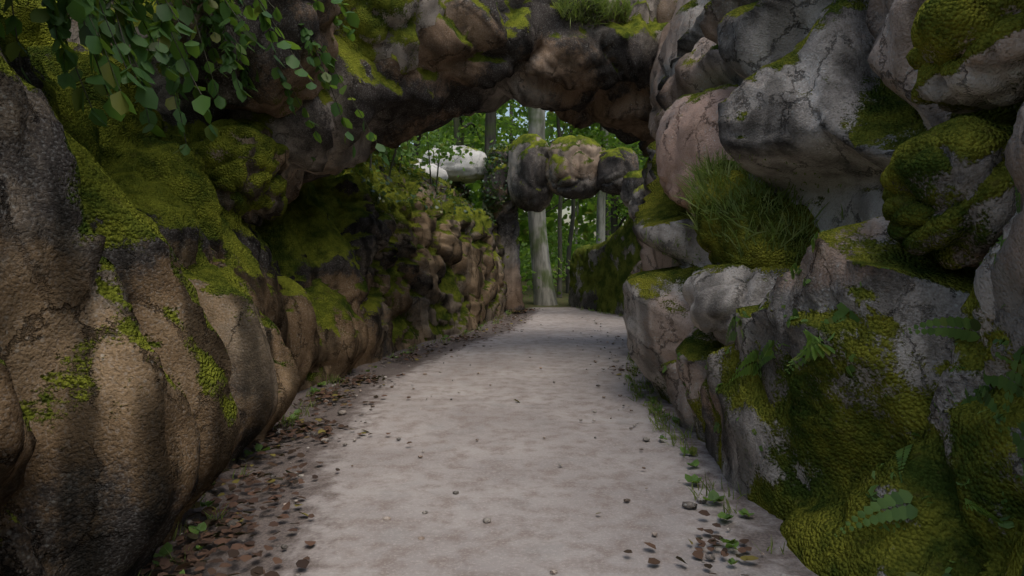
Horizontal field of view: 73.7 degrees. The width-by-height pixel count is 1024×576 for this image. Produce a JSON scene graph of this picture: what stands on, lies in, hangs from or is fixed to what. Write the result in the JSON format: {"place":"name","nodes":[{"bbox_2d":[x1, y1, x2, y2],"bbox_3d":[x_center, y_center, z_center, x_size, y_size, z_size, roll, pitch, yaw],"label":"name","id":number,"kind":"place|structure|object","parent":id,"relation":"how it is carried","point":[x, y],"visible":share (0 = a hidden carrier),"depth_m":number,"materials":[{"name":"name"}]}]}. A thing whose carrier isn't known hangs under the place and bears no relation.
{"place":"outdoors","nodes":[
{"label":"outdoors","id":0,"kind":"place"},
{"bbox_2d":[146,262,818,575],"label":"path","id":1,"kind":"structure","parent":0,"point":[523,490],"depth_m":4.65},
{"bbox_2d":[0,0,507,575],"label":"rock wall","id":2,"kind":"structure","parent":1,"relation":"on","point":[174,336],"depth_m":3.56,"materials":[{"name":"brown stone"}]},
{"bbox_2d":[0,0,389,165],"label":"hanging vines","id":3,"kind":"object","parent":2,"relation":"on","point":[101,29],"visible":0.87,"depth_m":3.97,"materials":[{"name":"green plant"}]},
{"bbox_2d":[188,118,289,225],"bbox_3d":[-2.788,-1.175,6.945,0.975,1.082,1.284,0,3,0],"label":"rock lump","id":4,"kind":"object","parent":2,"relation":"attached to","point":[247,164],"visible":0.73,"depth_m":6.52,"materials":[{"name":"green plant"}]},
{"bbox_2d":[55,0,668,203],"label":"arch rock","id":5,"kind":"object","parent":2,"relation":"on","point":[482,56],"visible":0.39,"depth_m":8.72,"materials":[{"name":"stone"}]},
{"bbox_2d":[171,0,340,117],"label":"rock lump","id":6,"kind":"object","parent":5,"relation":"attached to","point":[270,97],"visible":0.52,"depth_m":6.42,"materials":[{"name":"stone"}]},
{"bbox_2d":[333,0,445,74],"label":"arch rock","id":7,"kind":"object","parent":5,"relation":"on","point":[393,27],"visible":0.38,"depth_m":7.70,"materials":[{"name":"grey stone"}]},
{"bbox_2d":[551,0,638,30],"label":"arch plants","id":8,"kind":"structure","parent":5,"relation":"attached to","point":[600,5],"depth_m":9.21,"materials":[{"name":"green plant"}]},
{"bbox_2d":[656,0,677,22],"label":"rock","id":9,"kind":"object","parent":5,"relation":"on","point":[665,10],"visible":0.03,"depth_m":9.79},
{"bbox_2d":[341,142,510,272],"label":"ivy bank","id":10,"kind":"structure","parent":2,"relation":"attached to","point":[485,198],"depth_m":17.82,"materials":[{"name":"green plant"}]},
{"bbox_2d":[413,163,447,180],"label":"white boulder","id":11,"kind":"object","parent":2,"relation":"on","point":[442,173],"visible":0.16,"depth_m":17.45,"materials":[{"name":"white stone"}]},
{"bbox_2d":[369,122,492,190],"bbox_3d":[-3.217,-3.323,12.874,4.327,3.089,6.696,1,3,23],"label":"bank bush","id":12,"kind":"object","parent":2,"relation":"attached to","point":[444,147],"visible":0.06,"depth_m":13.80,"materials":[{"name":"green plant"}]},
{"bbox_2d":[421,145,486,183],"bbox_3d":[-1.533,-3.424,18.857,1.961,1.061,1.676,0,3,0],"label":"white boulder","id":13,"kind":"object","parent":2,"relation":"on","point":[472,173],"visible":0.58,"depth_m":18.26,"materials":[{"name":"white stone"}]},
{"bbox_2d":[138,308,758,575],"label":"leaf litter","id":14,"kind":"object","parent":1,"relation":"on","point":[206,539],"visible":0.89,"depth_m":3.88,"materials":[{"name":"brown plant"}]},
{"bbox_2d":[409,117,506,158],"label":"tree","id":15,"kind":"object","parent":1,"relation":"on","point":[474,145],"visible":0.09,"depth_m":39.85,"materials":[{"name":"green plant"}]},
{"bbox_2d":[409,104,507,155],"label":"tree","id":16,"kind":"object","parent":1,"relation":"on","point":[450,124],"visible":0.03,"depth_m":23.74,"materials":[{"name":"green plant"}]},
{"bbox_2d":[138,305,785,575],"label":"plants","id":17,"kind":"object","parent":1,"relation":"on","point":[166,548],"visible":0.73,"depth_m":5.17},
{"bbox_2d":[170,315,786,575],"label":"path pebbles","id":18,"kind":"object","parent":1,"relation":"on","point":[689,504],"depth_m":4.78,"materials":[{"name":"grey stone"}]},
{"bbox_2d":[493,200,525,313],"bbox_3d":[-0.095,-0.800,18.603,0.803,3.300,1.003,2,4,41],"label":"rock pillar","id":19,"kind":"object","parent":1,"relation":"on","point":[508,228],"visible":0.66,"depth_m":18.35,"materials":[{"name":"grey stone"}]},
{"bbox_2d":[483,145,509,210],"bbox_3d":[-0.345,-2.938,18.357,0.878,1.810,1.029,0,3,0],"label":"ivy","id":20,"kind":"object","parent":19,"relation":"on","point":[496,169],"visible":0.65,"depth_m":17.96,"materials":[{"name":"green plant"}]},
{"bbox_2d":[507,133,553,211],"bbox_3d":[0.453,-3.009,17.889,1.155,2.053,1.374,-2,3,-32],"label":"boulder","id":21,"kind":"object","parent":19,"relation":"on","point":[528,188],"visible":0.89,"depth_m":17.38,"materials":[{"name":"grey stone"}]},
{"bbox_2d":[545,135,605,199],"bbox_3d":[1.629,-3.049,17.278,1.523,1.633,1.416,-1,3,-25],"label":"boulder","id":22,"kind":"object","parent":21,"relation":"attached to","point":[572,161],"visible":0.86,"depth_m":16.74,"materials":[{"name":"stone"}]},
{"bbox_2d":[470,99,556,208],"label":"tree","id":23,"kind":"object","parent":1,"relation":"on","point":[475,198],"visible":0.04,"depth_m":49.42,"materials":[{"name":"green plant"}]},
{"bbox_2d":[389,107,646,298],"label":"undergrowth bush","id":24,"kind":"object","parent":1,"relation":"on","point":[584,233],"visible":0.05,"depth_m":44.91,"materials":[{"name":"green plant"}]},
{"bbox_2d":[453,117,464,185],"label":"tree trunk","id":25,"kind":"object","parent":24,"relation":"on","point":[456,123],"depth_m":22.79,"materials":[{"name":"grey plant"}]},
{"bbox_2d":[423,102,507,145],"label":"tree","id":26,"kind":"object","parent":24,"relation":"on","point":[473,126],"visible":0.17,"depth_m":27.28,"materials":[{"name":"green plant"}]},
{"bbox_2d":[482,99,570,217],"bbox_3d":[-0.375,-7.872,22.298,7.174,17.279,5.948,0,3,0],"label":"mossy leaning tree","id":27,"kind":"object","parent":1,"relation":"on","point":[490,126],"visible":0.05,"depth_m":22.62,"materials":[{"name":"grey plant"}]},
{"bbox_2d":[479,100,576,284],"bbox_3d":[1.564,-9.381,38.257,8.392,18.802,6.535,1,3,12],"label":"tree","id":28,"kind":"object","parent":1,"relation":"on","point":[498,125],"visible":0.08,"depth_m":38.51,"materials":[{"name":"green plant"}]},
{"bbox_2d":[528,107,557,305],"bbox_3d":[-0.226,-11.290,20.149,9.180,24.377,6.385,-1,3,-20],"label":"tree trunk","id":29,"kind":"object","parent":1,"relation":"on","point":[544,293],"visible":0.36,"depth_m":20.75,"materials":[{"name":"grey plant"}]},
{"bbox_2d":[518,197,569,237],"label":"tree","id":30,"kind":"object","parent":1,"relation":"on","point":[555,210],"visible":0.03,"depth_m":58.58,"materials":[{"name":"green plant"}]},
{"bbox_2d":[500,103,628,222],"bbox_3d":[1.896,-6.838,30.999,7.466,14.382,7.364,1,3,24],"label":"tree","id":31,"kind":"object","parent":1,"relation":"on","point":[524,131],"visible":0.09,"depth_m":30.39,"materials":[{"name":"green plant"}]},
{"bbox_2d":[499,101,639,292],"bbox_3d":[2.252,-7.385,28.076,5.828,15.712,7.060,0,3,0],"label":"thin tree","id":32,"kind":"object","parent":1,"relation":"on","point":[570,237],"visible":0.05,"depth_m":27.94,"materials":[{"name":"green plant"}]},
{"bbox_2d":[545,114,612,297],"bbox_3d":[1.857,-6.153,24.408,6.496,13.603,6.476,-2,3,-36],"label":"thin tree","id":33,"kind":"object","parent":1,"relation":"on","point":[560,200],"visible":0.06,"depth_m":24.92,"materials":[{"name":"green plant"}]},
{"bbox_2d":[574,130,612,248],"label":"tree","id":34,"kind":"object","parent":1,"relation":"on","point":[577,211],"visible":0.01,"depth_m":45.94,"materials":[{"name":"grey plant"}]},
{"bbox_2d":[568,217,641,315],"bbox_3d":[4.335,-0.798,16.990,3.169,3.101,8.386,-1,3,-16],"label":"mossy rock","id":35,"kind":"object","parent":1,"relation":"on","point":[599,273],"depth_m":18.16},
{"bbox_2d":[620,168,643,206],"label":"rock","id":36,"kind":"object","parent":35,"relation":"on","point":[633,181],"visible":0.39,"depth_m":16.16,"materials":[{"name":"grey stone"}]},
{"bbox_2d":[596,147,638,194],"bbox_3d":[2.594,-2.868,16.812,0.961,1.158,1.077,-2,4,-42],"label":"boulder","id":37,"kind":"object","parent":36,"relation":"on","point":[616,165],"visible":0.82,"depth_m":16.47,"materials":[{"name":"grey stone"}]},
{"bbox_2d":[628,185,644,218],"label":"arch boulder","id":38,"kind":"object","parent":35,"relation":"on","point":[638,196],"visible":0.19,"depth_m":15.74,"materials":[{"name":"grey stone"}]},
{"bbox_2d":[586,133,647,236],"bbox_3d":[5.332,-5.939,32.156,5.937,12.483,7.989,0,3,0],"label":"tree","id":39,"kind":"object","parent":1,"relation":"on","point":[614,214],"visible":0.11,"depth_m":32.47,"materials":[{"name":"green plant"}]},
{"bbox_2d":[594,137,643,239],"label":"tree","id":40,"kind":"object","parent":1,"relation":"on","point":[606,211],"visible":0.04,"depth_m":39.10,"materials":[{"name":"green plant"}]},
{"bbox_2d":[591,141,647,241],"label":"tree","id":41,"kind":"object","parent":1,"relation":"on","point":[636,145],"depth_m":38.21,"materials":[{"name":"green plant"}]},
{"bbox_2d":[623,0,1023,575],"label":"rock wall","id":42,"kind":"structure","parent":1,"relation":"on","point":[823,90],"depth_m":3.79,"materials":[{"name":"grey stone"}]},
{"bbox_2d":[648,0,710,139],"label":"rock block","id":43,"kind":"object","parent":42,"relation":"attached to","point":[681,22],"visible":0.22,"depth_m":8.75,"materials":[{"name":"grey stone"}]},
{"bbox_2d":[656,84,739,212],"bbox_3d":[2.186,-1.352,6.868,1.359,1.392,1.643,0,3,0],"label":"pink boulder","id":44,"kind":"object","parent":42,"relation":"attached to","point":[687,127],"visible":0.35,"depth_m":6.63,"materials":[{"name":"pink stone"}]},
{"bbox_2d":[682,263,789,345],"bbox_3d":[1.858,0.131,5.389,0.914,0.661,1.090,0,3,0],"label":"grey boulder","id":45,"kind":"object","parent":42,"relation":"on","point":[716,297],"visible":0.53,"depth_m":5.14,"materials":[{"name":"grey stone"}]},
{"bbox_2d":[690,160,818,268],"bbox_3d":[2.186,-0.483,5.921,1.235,1.362,1.826,0,3,0],"label":"grass clump","id":46,"kind":"object","parent":42,"relation":"attached to","point":[715,247],"visible":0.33,"depth_m":5.29,"materials":[{"name":"green plant"}]},
{"bbox_2d":[643,141,1023,575],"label":"plants","id":47,"kind":"object","parent":42,"relation":"attached to","point":[902,512],"depth_m":3.57,"materials":[{"name":"green plant"}]},
{"bbox_2d":[879,115,1018,269],"bbox_3d":[2.183,-0.444,3.282,0.672,0.718,0.794,0,3,0],"label":"mossy boulder","id":48,"kind":"object","parent":42,"relation":"attached to","point":[949,196],"visible":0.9,"depth_m":3.09,"materials":[{"name":"green plant"}]},
{"bbox_2d":[906,0,1023,113],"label":"mossy boulder","id":49,"kind":"object","parent":42,"relation":"attached to","point":[964,56],"visible":1,"depth_m":3.04,"materials":[{"name":"green plant"}]},
{"bbox_2d":[412,102,625,258],"label":"sky","id":50,"kind":"structure","parent":0,"point":[564,211],"materials":[{"name":"white"}]},
{"bbox_2d":[548,116,629,243],"bbox_3d":[3.846,-7.556,26.929,5.203,16.204,8.809,0,3,0],"label":"tree trunk","id":51,"kind":"object","parent":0,"point":[600,220],"visible":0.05,"depth_m":28.03,"materials":[{"name":"grey plant"}]}
]}

